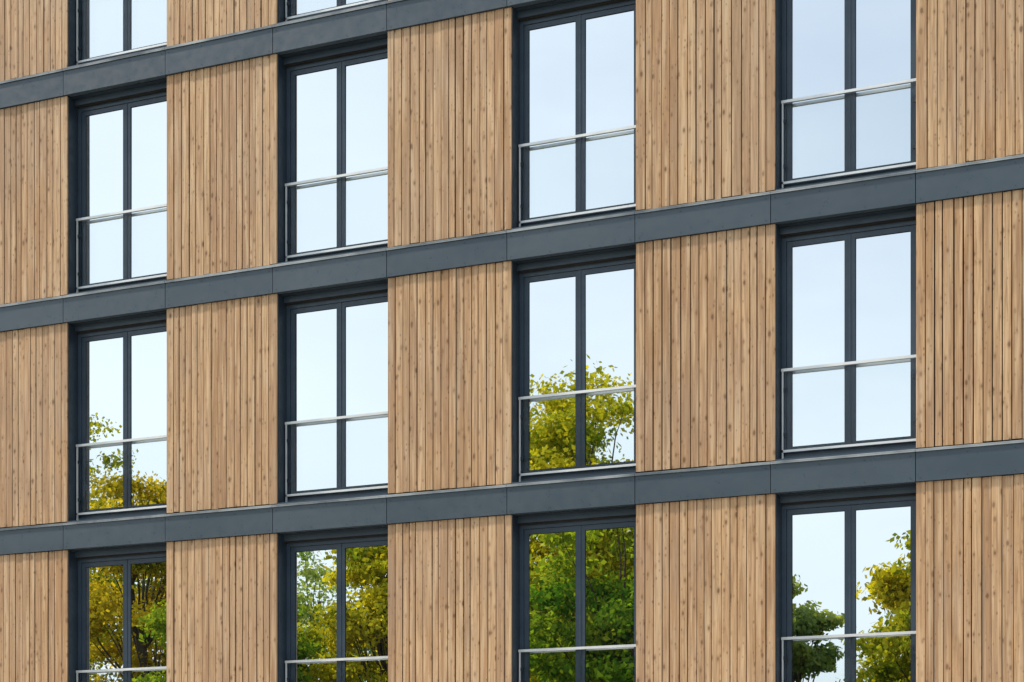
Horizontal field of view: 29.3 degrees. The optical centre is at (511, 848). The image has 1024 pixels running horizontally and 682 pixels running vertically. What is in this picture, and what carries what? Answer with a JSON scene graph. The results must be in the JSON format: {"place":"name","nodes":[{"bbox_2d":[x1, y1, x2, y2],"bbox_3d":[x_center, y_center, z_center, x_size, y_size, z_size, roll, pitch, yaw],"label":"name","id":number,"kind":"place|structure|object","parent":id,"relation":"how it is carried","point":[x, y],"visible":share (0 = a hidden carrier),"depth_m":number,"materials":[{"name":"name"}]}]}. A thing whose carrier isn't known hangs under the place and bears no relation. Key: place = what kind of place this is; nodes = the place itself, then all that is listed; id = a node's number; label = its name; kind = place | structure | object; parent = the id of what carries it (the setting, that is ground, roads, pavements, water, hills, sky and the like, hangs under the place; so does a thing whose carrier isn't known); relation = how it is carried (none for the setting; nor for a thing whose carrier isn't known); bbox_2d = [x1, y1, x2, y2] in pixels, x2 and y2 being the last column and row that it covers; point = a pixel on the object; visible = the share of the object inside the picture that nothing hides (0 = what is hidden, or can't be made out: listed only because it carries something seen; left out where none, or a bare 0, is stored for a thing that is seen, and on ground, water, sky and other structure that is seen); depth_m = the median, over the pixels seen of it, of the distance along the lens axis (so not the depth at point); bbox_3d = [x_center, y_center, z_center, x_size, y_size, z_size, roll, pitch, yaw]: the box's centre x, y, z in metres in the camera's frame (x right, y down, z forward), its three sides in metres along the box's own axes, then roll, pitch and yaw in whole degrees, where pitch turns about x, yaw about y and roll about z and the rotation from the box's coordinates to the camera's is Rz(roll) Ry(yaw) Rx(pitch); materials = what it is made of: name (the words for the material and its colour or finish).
{"place":"outdoors","nodes":[
{"label":"outdoors","id":0,"kind":"place"},
{"bbox_2d":[86,0,910,681],"bbox_3d":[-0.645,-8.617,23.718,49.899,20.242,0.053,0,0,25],"label":"window gaskets","id":1,"kind":"object","parent":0,"point":[792,336],"depth_m":23.04,"materials":[{"name":"black rubber"}]},
{"label":"lawn ground","id":2,"kind":"structure","parent":0,"visible":0},
{"bbox_3d":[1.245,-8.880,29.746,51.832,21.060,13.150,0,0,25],"label":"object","id":3,"kind":"object","parent":2,"relation":"on","visible":0},
{"bbox_2d":[0,0,1023,530],"bbox_3d":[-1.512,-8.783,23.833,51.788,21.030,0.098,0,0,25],"label":"band flashings","id":4,"kind":"object","parent":3,"relation":"attached to","point":[468,238],"visible":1,"depth_m":23.44,"materials":[{"name":"grey metal"}]},
{"bbox_2d":[0,0,1023,554],"bbox_3d":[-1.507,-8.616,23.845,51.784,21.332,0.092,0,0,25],"label":"metal floor bands","id":5,"kind":"object","parent":3,"relation":"attached to","point":[892,192],"visible":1,"depth_m":23.47,"materials":[{"name":"grey metal"}]},
{"bbox_2d":[4,0,1023,681],"bbox_3d":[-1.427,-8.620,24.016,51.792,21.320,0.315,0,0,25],"label":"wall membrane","id":6,"kind":"object","parent":3,"relation":"attached to","point":[662,292],"depth_m":22.00,"materials":[{"name":"black"}]},
{"bbox_2d":[68,0,917,681],"bbox_3d":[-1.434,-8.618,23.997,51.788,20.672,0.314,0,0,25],"label":"window reveals","id":7,"kind":"structure","parent":6,"relation":"attached to","point":[282,378],"depth_m":24.52,"materials":[{"name":"grey metal"}]},
{"bbox_2d":[67,0,916,681],"bbox_3d":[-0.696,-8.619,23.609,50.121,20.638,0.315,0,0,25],"label":"window frames","id":8,"kind":"structure","parent":7,"relation":"in","point":[849,508],"depth_m":23.24,"materials":[{"name":"grey metal"}]},
{"bbox_2d":[86,0,910,681],"bbox_3d":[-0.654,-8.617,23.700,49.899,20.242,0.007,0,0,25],"label":"window glass","id":9,"kind":"object","parent":8,"relation":"in","point":[882,330],"visible":0.9,"depth_m":23.14,"materials":[{"name":"clear glass"}]},
{"bbox_2d":[76,0,916,681],"bbox_3d":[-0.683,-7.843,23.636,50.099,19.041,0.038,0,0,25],"label":"balcony rails","id":10,"kind":"object","parent":7,"relation":"attached to","point":[520,146],"visible":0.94,"depth_m":23.26,"materials":[{"name":"metal"}]},
{"bbox_2d":[81,0,915,681],"bbox_3d":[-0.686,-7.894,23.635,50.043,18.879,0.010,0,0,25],"label":"balustrade glass","id":11,"kind":"object","parent":7,"relation":"attached to","point":[383,414],"visible":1,"depth_m":24.55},
{"bbox_2d":[0,0,1023,681],"bbox_3d":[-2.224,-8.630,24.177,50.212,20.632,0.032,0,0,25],"label":"timber cladding","id":12,"kind":"structure","parent":6,"relation":"attached to","point":[448,600],"depth_m":23.29,"materials":[{"name":"brown wood"}]},
{"bbox_2d":[29,2,1015,549],"bbox_3d":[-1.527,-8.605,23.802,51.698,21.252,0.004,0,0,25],"label":"band rivets","id":13,"kind":"object","parent":3,"relation":"attached to","point":[549,230],"visible":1,"depth_m":23.78,"materials":[{"name":"blue metal"}]}
]}

